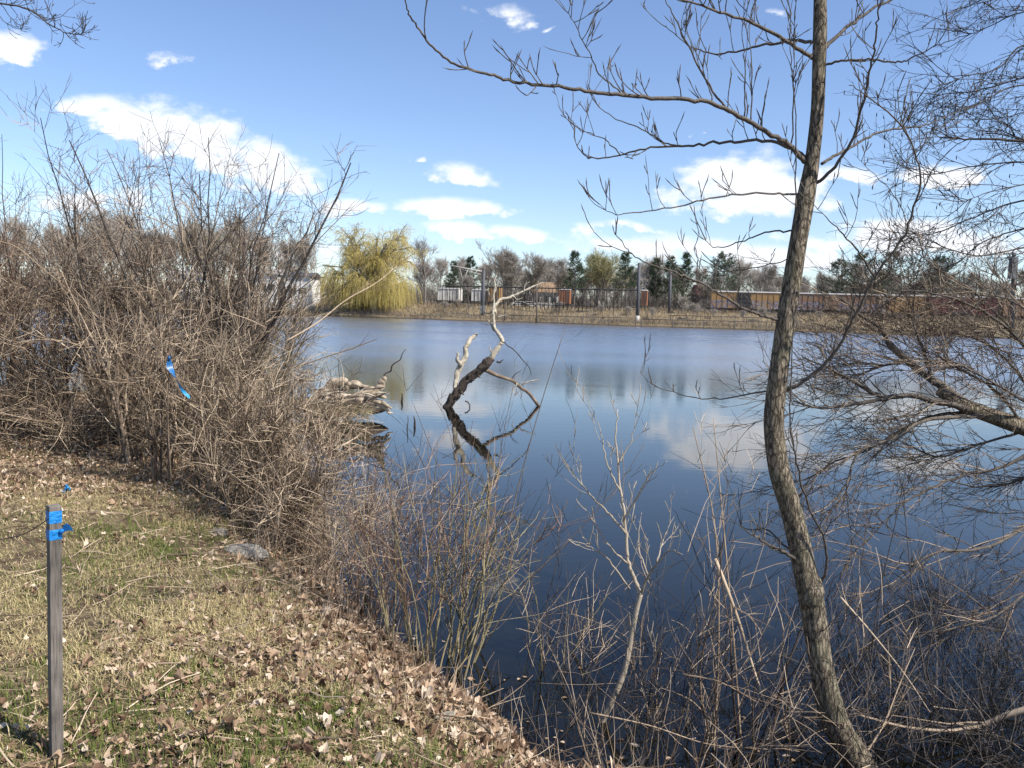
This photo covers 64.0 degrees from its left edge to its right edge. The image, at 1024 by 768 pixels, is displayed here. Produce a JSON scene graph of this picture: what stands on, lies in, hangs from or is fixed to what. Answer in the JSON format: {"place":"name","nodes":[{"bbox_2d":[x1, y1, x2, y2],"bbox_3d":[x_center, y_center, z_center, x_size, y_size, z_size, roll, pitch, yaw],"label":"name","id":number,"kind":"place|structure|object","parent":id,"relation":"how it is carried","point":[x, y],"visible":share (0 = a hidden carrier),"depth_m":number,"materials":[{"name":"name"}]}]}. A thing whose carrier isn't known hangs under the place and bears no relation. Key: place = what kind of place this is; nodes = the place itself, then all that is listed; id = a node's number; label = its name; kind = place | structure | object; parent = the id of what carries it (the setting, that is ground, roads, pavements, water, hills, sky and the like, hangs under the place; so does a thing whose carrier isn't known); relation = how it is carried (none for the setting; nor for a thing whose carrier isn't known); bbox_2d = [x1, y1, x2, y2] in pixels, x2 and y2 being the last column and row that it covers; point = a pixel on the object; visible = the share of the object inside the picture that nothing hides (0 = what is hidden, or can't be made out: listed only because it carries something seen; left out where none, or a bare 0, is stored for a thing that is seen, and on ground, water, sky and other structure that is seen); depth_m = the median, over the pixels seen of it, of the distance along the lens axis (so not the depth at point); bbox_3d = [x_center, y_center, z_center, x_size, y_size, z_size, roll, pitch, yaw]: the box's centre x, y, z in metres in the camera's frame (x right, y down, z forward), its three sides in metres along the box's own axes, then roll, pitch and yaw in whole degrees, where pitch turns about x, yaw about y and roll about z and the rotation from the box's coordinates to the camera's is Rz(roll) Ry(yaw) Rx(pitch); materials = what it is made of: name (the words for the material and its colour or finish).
{"place":"outdoors","nodes":[
{"label":"outdoors","id":0,"kind":"place"},
{"bbox_2d":[0,308,1023,767],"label":"water","id":1,"kind":"structure","parent":0,"point":[604,360],"depth_m":9.73,"materials":[{"name":"liquid"}]},
{"bbox_2d":[289,349,405,424],"bbox_3d":[-3.468,0.029,16.291,2.680,1.529,1.520,2,5,0],"label":"root wad","id":2,"kind":"object","parent":1,"relation":"in","point":[377,393],"visible":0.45,"depth_m":16.24,"materials":[{"name":"grey bleached grey-tan weathered wood"}]},
{"bbox_2d":[442,275,542,407],"bbox_3d":[-0.340,-0.857,19.248,2.656,3.405,0.803,0,5,-17],"label":"dead tree","id":3,"kind":"object","parent":1,"relation":"in","point":[460,388],"visible":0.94,"depth_m":19.17,"materials":[{"name":"wood"}]},
{"bbox_2d":[475,305,619,643],"bbox_3d":[0.180,0.655,6.004,1.403,2.490,0.317,-3,7,-43],"label":"cane","id":4,"kind":"object","parent":1,"relation":"in","point":[480,630],"visible":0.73,"depth_m":5.95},
{"bbox_2d":[526,400,587,718],"bbox_3d":[0.276,1.046,4.886,0.410,1.866,0.756,2,5,0],"label":"cane","id":5,"kind":"object","parent":1,"relation":"in","point":[558,579],"visible":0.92,"depth_m":4.85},
{"bbox_2d":[543,349,704,722],"bbox_3d":[0.598,0.925,4.516,0.846,2.247,0.698,1,5,-13],"label":"sapling","id":6,"kind":"object","parent":1,"relation":"in","point":[616,695],"visible":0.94,"depth_m":4.57,"materials":[{"name":"grey plant"}]},
{"bbox_2d":[669,383,748,745],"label":"dead branch","id":7,"kind":"object","parent":1,"relation":"in","point":[718,650],"visible":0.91,"depth_m":4.47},
{"bbox_2d":[683,418,766,745],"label":"dead branch","id":8,"kind":"object","parent":1,"relation":"in","point":[736,677],"visible":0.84,"depth_m":4.53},
{"bbox_2d":[815,687,1023,767],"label":"dead branch","id":9,"kind":"object","parent":1,"relation":"on","point":[1015,712],"visible":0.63,"depth_m":4.17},
{"bbox_2d":[0,293,1023,767],"bbox_3d":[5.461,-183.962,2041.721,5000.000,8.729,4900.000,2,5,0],"label":"ground","id":10,"kind":"structure","parent":0,"point":[28,545],"depth_m":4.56,"materials":[{"name":"plant"}]},
{"bbox_2d":[0,214,42,275],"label":"bare tree","id":11,"kind":"object","parent":10,"relation":"on","point":[22,230],"visible":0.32,"depth_m":192.66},
{"bbox_2d":[0,225,68,425],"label":"bare shrub","id":12,"kind":"object","parent":10,"relation":"on","point":[9,334],"visible":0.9,"depth_m":8.59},
{"bbox_2d":[0,138,89,406],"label":"bare shrub","id":13,"kind":"object","parent":10,"relation":"on","point":[26,227],"visible":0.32,"depth_m":10.46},
{"bbox_2d":[0,0,97,48],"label":"overhanging tree","id":14,"kind":"object","parent":10,"relation":"on","point":[44,19],"visible":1,"depth_m":6.58,"materials":[{"name":"brown plant"}]},
{"bbox_2d":[0,339,104,446],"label":"bare shrub","id":15,"kind":"object","parent":10,"relation":"on","point":[5,397],"visible":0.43,"depth_m":9.16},
{"bbox_2d":[46,504,63,759],"bbox_3d":[-1.658,0.960,2.975,0.048,1.059,0.048,-3,7,-45],"label":"wooden stake","id":16,"kind":"object","parent":10,"relation":"on","point":[55,639],"visible":0.98,"depth_m":2.96,"materials":[{"name":"grey wood"}]},
{"bbox_2d":[0,182,131,423],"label":"bare shrub","id":17,"kind":"object","parent":10,"relation":"on","point":[62,282],"visible":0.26,"depth_m":10.37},
{"bbox_2d":[0,189,134,428],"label":"bare shrub","id":18,"kind":"object","parent":10,"relation":"on","point":[23,326],"visible":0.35,"depth_m":10.06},
{"bbox_2d":[0,211,155,425],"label":"bare shrub","id":19,"kind":"object","parent":10,"relation":"on","point":[2,259],"visible":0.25,"depth_m":10.25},
{"bbox_2d":[0,173,157,415],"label":"bare shrub","id":20,"kind":"object","parent":10,"relation":"on","point":[16,199],"visible":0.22,"depth_m":11.11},
{"bbox_2d":[0,337,163,453],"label":"bare shrub","id":21,"kind":"object","parent":10,"relation":"on","point":[32,416],"visible":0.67,"depth_m":9.01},
{"bbox_2d":[0,189,166,429],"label":"bare shrub","id":22,"kind":"object","parent":10,"relation":"on","point":[36,346],"visible":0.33,"depth_m":9.91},
{"bbox_2d":[40,206,138,307],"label":"bare tree","id":23,"kind":"object","parent":10,"relation":"on","point":[95,229],"visible":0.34,"depth_m":162.38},
{"bbox_2d":[0,191,197,437],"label":"bare shrub","id":24,"kind":"object","parent":10,"relation":"on","point":[32,299],"visible":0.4,"depth_m":9.23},
{"bbox_2d":[8,362,201,464],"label":"bare shrub","id":25,"kind":"object","parent":10,"relation":"on","point":[133,428],"visible":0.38,"depth_m":8.52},
{"bbox_2d":[0,74,259,433],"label":"bare shrub","id":26,"kind":"object","parent":10,"relation":"on","point":[74,227],"visible":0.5,"depth_m":9.16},
{"bbox_2d":[2,202,276,446],"bbox_3d":[-4.059,-0.635,9.299,2.277,2.813,2.534,5,6,30],"label":"bare shrub","id":27,"kind":"object","parent":10,"relation":"on","point":[88,291],"visible":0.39,"depth_m":9.01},
{"bbox_2d":[34,224,267,465],"bbox_3d":[-3.653,-0.378,8.476,2.178,2.510,1.969,2,5,0],"label":"bare shrub","id":28,"kind":"object","parent":10,"relation":"on","point":[119,422],"visible":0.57,"depth_m":8.34,"materials":[{"name":"plant"}]},
{"bbox_2d":[39,237,279,439],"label":"bare shrub","id":29,"kind":"object","parent":10,"relation":"on","point":[183,309],"visible":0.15,"depth_m":9.34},
{"bbox_2d":[4,112,330,452],"bbox_3d":[-3.678,-1.047,9.046,3.627,3.802,2.868,2,5,0],"label":"bare shrub","id":30,"kind":"object","parent":10,"relation":"on","point":[251,258],"visible":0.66,"depth_m":8.89,"materials":[{"name":"plant"}]},
{"bbox_2d":[163,217,216,270],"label":"bare tree","id":31,"kind":"object","parent":10,"relation":"on","point":[198,233],"visible":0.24,"depth_m":189.70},
{"bbox_2d":[51,259,333,484],"bbox_3d":[-3.122,-0.107,7.596,2.486,2.202,2.007,4,6,27],"label":"bare shrub","id":32,"kind":"object","parent":10,"relation":"on","point":[142,358],"visible":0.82,"depth_m":7.39,"materials":[{"name":"plant"}]},
{"bbox_2d":[77,122,375,456],"bbox_3d":[-2.960,-1.012,9.119,3.167,3.830,2.947,2,5,0],"label":"bare shrub","id":33,"kind":"object","parent":10,"relation":"on","point":[317,233],"visible":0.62,"depth_m":9.01,"materials":[{"name":"plant"}]},
{"bbox_2d":[120,273,343,504],"bbox_3d":[-2.421,0.060,7.248,1.893,2.109,1.353,6,6,37],"label":"bare shrub","id":34,"kind":"object","parent":10,"relation":"on","point":[236,365],"visible":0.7,"depth_m":7.13,"materials":[{"name":"plant"}]},
{"bbox_2d":[144,158,319,403],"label":"bare shrub","id":35,"kind":"object","parent":10,"relation":"on","point":[263,231],"visible":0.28,"depth_m":10.33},
{"bbox_2d":[174,327,315,460],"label":"bare shrub","id":36,"kind":"object","parent":10,"relation":"on","point":[259,377],"visible":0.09,"depth_m":8.75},
{"bbox_2d":[155,272,337,412],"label":"bare shrub","id":37,"kind":"object","parent":10,"relation":"on","point":[286,310],"visible":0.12,"depth_m":11.03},
{"bbox_2d":[224,543,268,559],"bbox_3d":[-1.927,1.217,5.941,0.350,0.108,0.197,2,5,0],"label":"rock","id":38,"kind":"object","parent":10,"relation":"on","point":[251,546],"visible":0.57,"depth_m":5.90,"materials":[{"name":"grey stone"}]},
{"bbox_2d":[177,180,320,430],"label":"bare shrub","id":39,"kind":"object","parent":10,"relation":"on","point":[273,332],"visible":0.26,"depth_m":9.89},
{"bbox_2d":[183,188,334,392],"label":"bare shrub","id":40,"kind":"object","parent":10,"relation":"on","point":[282,213],"visible":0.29,"depth_m":10.82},
{"bbox_2d":[156,186,366,399],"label":"bare shrub","id":41,"kind":"object","parent":10,"relation":"on","point":[300,318],"visible":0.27,"depth_m":10.86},
{"bbox_2d":[285,232,412,341],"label":"dead stalk","id":42,"kind":"object","parent":41,"relation":"attached to","point":[354,294],"visible":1,"depth_m":10.05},
{"bbox_2d":[157,337,366,525],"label":"bare shrub","id":43,"kind":"object","parent":10,"relation":"on","point":[244,427],"visible":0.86,"depth_m":6.59,"materials":[{"name":"plant"}]},
{"bbox_2d":[165,341,381,487],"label":"bare shrub","id":44,"kind":"object","parent":10,"relation":"on","point":[331,408],"visible":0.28,"depth_m":8.14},
{"bbox_2d":[164,390,388,561],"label":"bare shrub","id":45,"kind":"object","parent":10,"relation":"on","point":[284,498],"visible":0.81,"depth_m":6.40,"materials":[{"name":"plant"}]},
{"bbox_2d":[285,272,320,308],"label":"building","id":46,"kind":"structure","parent":10,"relation":"on","point":[306,278],"depth_m":177.19,"materials":[{"name":"white"}]},
{"bbox_2d":[289,236,323,272],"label":"bare tree","id":47,"kind":"object","parent":10,"relation":"on","point":[308,258],"visible":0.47,"depth_m":185.90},
{"bbox_2d":[204,443,416,581],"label":"waterside shrub","id":48,"kind":"object","parent":10,"relation":"on","point":[329,522],"visible":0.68,"depth_m":6.20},
{"bbox_2d":[242,435,451,581],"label":"waterside shrub","id":49,"kind":"object","parent":10,"relation":"on","point":[366,504],"visible":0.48,"depth_m":6.96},
{"bbox_2d":[224,463,498,632],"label":"waterside shrub","id":50,"kind":"object","parent":10,"relation":"on","point":[358,574],"visible":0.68,"depth_m":5.38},
{"bbox_2d":[309,222,429,313],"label":"willow tree","id":51,"kind":"object","parent":10,"relation":"on","point":[375,298],"visible":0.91,"depth_m":166.82,"materials":[{"name":"plant"}]},
{"bbox_2d":[322,415,472,554],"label":"waterside shrub","id":52,"kind":"object","parent":10,"relation":"on","point":[389,486],"visible":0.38,"depth_m":7.81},
{"bbox_2d":[0,420,808,767],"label":"dry stems","id":53,"kind":"object","parent":10,"relation":"on","point":[370,644],"visible":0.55,"depth_m":4.27,"materials":[{"name":"plant"}]},
{"bbox_2d":[408,230,442,303],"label":"bare tree","id":54,"kind":"object","parent":10,"relation":"on","point":[422,248],"visible":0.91,"depth_m":185.07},
{"bbox_2d":[407,261,444,287],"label":"bare tree","id":55,"kind":"object","parent":10,"relation":"on","point":[429,271],"visible":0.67,"depth_m":225.56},
{"bbox_2d":[265,401,612,681],"bbox_3d":[-0.440,0.966,4.936,1.664,1.702,1.534,-3,7,-41],"label":"waterside shrub","id":56,"kind":"object","parent":10,"relation":"on","point":[405,608],"visible":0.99,"depth_m":5.06,"materials":[{"name":"plant"}]},
{"bbox_2d":[0,391,897,767],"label":"leaf litter","id":57,"kind":"object","parent":10,"relation":"on","point":[366,665],"visible":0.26,"depth_m":3.99,"materials":[{"name":"plant"}]},
{"bbox_2d":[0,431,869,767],"bbox_3d":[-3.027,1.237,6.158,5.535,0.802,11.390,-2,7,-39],"label":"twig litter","id":58,"kind":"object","parent":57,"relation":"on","point":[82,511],"visible":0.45,"depth_m":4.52,"materials":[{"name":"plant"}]},
{"bbox_2d":[372,423,564,666],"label":"waterside shrub","id":59,"kind":"object","parent":10,"relation":"on","point":[491,561],"visible":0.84,"depth_m":5.38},
{"bbox_2d":[374,371,517,597],"bbox_3d":[-0.543,0.684,6.084,1.389,1.541,0.603,5,6,31],"label":"cane","id":60,"kind":"object","parent":59,"relation":"attached to","point":[445,481],"visible":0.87,"depth_m":6.06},
{"bbox_2d":[468,335,527,653],"bbox_3d":[-0.130,0.727,5.870,0.233,2.139,1.000,4,6,23],"label":"cane","id":61,"kind":"object","parent":59,"relation":"attached to","point":[501,450],"visible":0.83,"depth_m":5.86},
{"bbox_2d":[482,379,656,648],"bbox_3d":[0.486,0.850,5.579,1.397,1.776,0.341,-2,6,-36],"label":"cane","id":62,"kind":"object","parent":59,"relation":"attached to","point":[605,495],"visible":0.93,"depth_m":5.62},
{"bbox_2d":[475,240,537,296],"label":"budding tree","id":63,"kind":"object","parent":10,"relation":"on","point":[504,260],"visible":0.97,"depth_m":188.53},
{"bbox_2d":[519,252,557,293],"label":"budding tree","id":64,"kind":"object","parent":10,"relation":"on","point":[539,263],"visible":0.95,"depth_m":192.81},
{"bbox_2d":[531,282,559,307],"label":"house","id":65,"kind":"structure","parent":10,"relation":"on","point":[540,299],"depth_m":198.96,"materials":[{"name":"white"}]},
{"bbox_2d":[442,285,649,310],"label":"tall fence","id":66,"kind":"object","parent":10,"relation":"on","point":[529,304],"visible":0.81,"depth_m":171.02,"materials":[{"name":"black metal"}]},
{"bbox_2d":[551,256,571,292],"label":"leafless tree","id":67,"kind":"object","parent":10,"relation":"on","point":[561,265],"visible":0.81,"depth_m":188.52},
{"bbox_2d":[472,509,661,679],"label":"waterside shrub","id":68,"kind":"object","parent":10,"relation":"on","point":[601,627],"visible":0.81,"depth_m":5.40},
{"bbox_2d":[562,250,589,304],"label":"pine tree","id":69,"kind":"object","parent":10,"relation":"on","point":[575,254],"visible":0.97,"depth_m":183.12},
{"bbox_2d":[574,246,631,304],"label":"budding tree","id":70,"kind":"object","parent":10,"relation":"on","point":[597,267],"visible":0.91,"depth_m":188.31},
{"bbox_2d":[524,571,702,767],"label":"waterside shrub","id":71,"kind":"object","parent":10,"relation":"on","point":[601,734],"visible":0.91,"depth_m":4.23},
{"bbox_2d":[610,250,643,305],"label":"pine tree","id":72,"kind":"object","parent":10,"relation":"on","point":[625,257],"visible":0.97,"depth_m":181.90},
{"bbox_2d":[645,257,663,306],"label":"pine tree","id":73,"kind":"object","parent":10,"relation":"on","point":[650,288],"visible":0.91,"depth_m":184.07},
{"bbox_2d":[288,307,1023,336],"bbox_3d":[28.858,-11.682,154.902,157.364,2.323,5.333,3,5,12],"label":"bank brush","id":74,"kind":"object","parent":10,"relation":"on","point":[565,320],"visible":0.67,"depth_m":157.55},
{"bbox_2d":[291,295,1023,336],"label":"dry grass","id":75,"kind":"structure","parent":10,"relation":"on","point":[578,319],"depth_m":163.94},
{"bbox_2d":[310,272,1023,320],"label":"distant brush","id":76,"kind":"object","parent":10,"relation":"on","point":[662,301],"visible":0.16,"depth_m":197.88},
{"bbox_2d":[655,254,679,294],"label":"pine tree","id":77,"kind":"object","parent":10,"relation":"on","point":[667,265],"visible":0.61,"depth_m":181.65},
{"bbox_2d":[546,584,811,767],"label":"waterside shrub","id":78,"kind":"object","parent":10,"relation":"on","point":[682,704],"visible":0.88,"depth_m":4.28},
{"bbox_2d":[589,707,861,751],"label":"dead branch","id":79,"kind":"object","parent":78,"relation":"on","point":[593,713],"visible":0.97,"depth_m":4.03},
{"bbox_2d":[675,251,696,309],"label":"pine tree","id":80,"kind":"object","parent":10,"relation":"on","point":[686,259],"visible":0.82,"depth_m":186.13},
{"bbox_2d":[405,0,985,767],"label":"bare tree","id":81,"kind":"object","parent":10,"relation":"on","point":[809,588],"visible":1,"depth_m":3.79,"materials":[{"name":"brown plant"}]},
{"bbox_2d":[868,598,924,750],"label":"dead branch","id":82,"kind":"object","parent":81,"relation":"attached to","point":[893,701],"visible":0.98,"depth_m":4.18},
{"bbox_2d":[590,526,802,698],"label":"waterside shrub","id":83,"kind":"object","parent":10,"relation":"on","point":[691,618],"visible":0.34,"depth_m":5.60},
{"bbox_2d":[582,590,852,767],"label":"waterside shrub","id":84,"kind":"object","parent":10,"relation":"on","point":[713,731],"visible":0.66,"depth_m":4.37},
{"bbox_2d":[696,250,751,312],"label":"pine tree","id":85,"kind":"object","parent":10,"relation":"on","point":[724,263],"visible":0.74,"depth_m":184.12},
{"bbox_2d":[721,254,760,289],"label":"bare tree","id":86,"kind":"object","parent":10,"relation":"on","point":[743,264],"visible":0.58,"depth_m":195.50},
{"bbox_2d":[614,609,875,767],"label":"waterside shrub","id":87,"kind":"object","parent":10,"relation":"on","point":[789,721],"visible":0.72,"depth_m":4.11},
{"bbox_2d":[713,558,801,767],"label":"dead branch","id":88,"kind":"object","parent":10,"relation":"on","point":[736,614],"visible":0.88,"depth_m":4.22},
{"bbox_2d":[757,264,778,291],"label":"bare tree","id":89,"kind":"object","parent":10,"relation":"on","point":[769,272],"visible":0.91,"depth_m":204.20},
{"bbox_2d":[634,473,930,752],"bbox_3d":[1.446,1.467,4.421,1.619,1.911,1.618,2,5,0],"label":"waterside shrub","id":90,"kind":"object","parent":10,"relation":"on","point":[715,599],"visible":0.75,"depth_m":4.41,"materials":[{"name":"plant"}]},
{"bbox_2d":[812,258,863,313],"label":"pine tree","id":91,"kind":"object","parent":10,"relation":"on","point":[838,272],"visible":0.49,"depth_m":187.84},
{"bbox_2d":[678,603,1023,767],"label":"waterside shrub","id":92,"kind":"object","parent":10,"relation":"on","point":[873,694],"visible":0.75,"depth_m":4.08,"materials":[{"name":"plant"}]},
{"bbox_2d":[849,442,926,664],"bbox_3d":[2.179,0.969,4.828,0.406,1.324,0.375,5,6,33],"label":"cane","id":93,"kind":"object","parent":92,"relation":"attached to","point":[882,582],"visible":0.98,"depth_m":4.80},
{"bbox_2d":[879,386,951,682],"bbox_3d":[2.431,0.888,4.928,0.474,1.758,0.242,3,5,17],"label":"cane","id":94,"kind":"object","parent":92,"relation":"attached to","point":[910,539],"visible":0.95,"depth_m":4.90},
{"bbox_2d":[695,196,1023,680],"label":"leaning tree","id":95,"kind":"object","parent":10,"relation":"on","point":[950,397],"visible":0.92,"depth_m":5.81,"materials":[{"name":"brown plant"}]},
{"bbox_2d":[819,252,901,293],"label":"pine tree","id":96,"kind":"object","parent":10,"relation":"on","point":[860,260],"visible":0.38,"depth_m":185.59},
{"bbox_2d":[743,497,989,664],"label":"waterside shrub","id":97,"kind":"object","parent":10,"relation":"on","point":[829,590],"visible":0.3,"depth_m":6.31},
{"bbox_2d":[844,249,949,295],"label":"pine tree","id":98,"kind":"object","parent":10,"relation":"on","point":[905,258],"visible":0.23,"depth_m":186.99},
{"bbox_2d":[787,541,1023,767],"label":"waterside shrub","id":99,"kind":"object","parent":10,"relation":"on","point":[968,716],"visible":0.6,"depth_m":4.77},
{"bbox_2d":[840,597,1021,749],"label":"dead branch","id":100,"kind":"object","parent":99,"relation":"attached to","point":[858,617],"visible":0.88,"depth_m":4.25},
{"bbox_2d":[826,554,1023,736],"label":"waterside shrub","id":101,"kind":"object","parent":10,"relation":"on","point":[984,654],"visible":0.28,"depth_m":5.48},
{"bbox_2d":[827,0,1023,334],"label":"catkin tree","id":102,"kind":"object","parent":10,"relation":"on","point":[1020,140],"visible":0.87,"depth_m":6.56,"materials":[{"name":"brown plant"}]},
{"bbox_2d":[854,526,1022,684],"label":"waterside shrub","id":103,"kind":"object","parent":10,"relation":"on","point":[936,591],"visible":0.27,"depth_m":6.55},
{"bbox_2d":[896,254,981,301],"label":"pine tree","id":104,"kind":"object","parent":10,"relation":"on","point":[943,258],"visible":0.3,"depth_m":183.58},
{"bbox_2d":[0,0,1023,299],"label":"sky","id":105,"kind":"structure","parent":0,"point":[461,158],"materials":[{"name":"blue"}]},
{"bbox_2d":[683,673,871,733],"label":"dead branch","id":106,"kind":"object","parent":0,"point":[744,694],"visible":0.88,"depth_m":4.09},
{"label":"rail bed","id":107,"kind":"structure","parent":0,"visible":0},
{"label":"rail","id":108,"kind":"object","parent":107,"relation":"on","visible":0},
{"bbox_2d":[436,288,462,304],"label":"hopper car","id":109,"kind":"object","parent":108,"relation":"on","point":[446,294],"visible":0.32,"depth_m":182.83,"materials":[{"name":"white paint"}]},
{"bbox_2d":[707,291,780,312],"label":"boxcar","id":110,"kind":"object","parent":108,"relation":"on","point":[768,300],"visible":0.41,"depth_m":168.86,"materials":[{"name":"paint"}]},
{"bbox_2d":[797,293,883,315],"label":"boxcar","id":111,"kind":"object","parent":108,"relation":"on","point":[803,298],"visible":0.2,"depth_m":165.61,"materials":[{"name":"paint"}]},
{"bbox_2d":[926,295,997,318],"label":"boxcar","id":112,"kind":"object","parent":108,"relation":"on","point":[941,299],"visible":0.22,"depth_m":160.35,"materials":[{"name":"red paint"}]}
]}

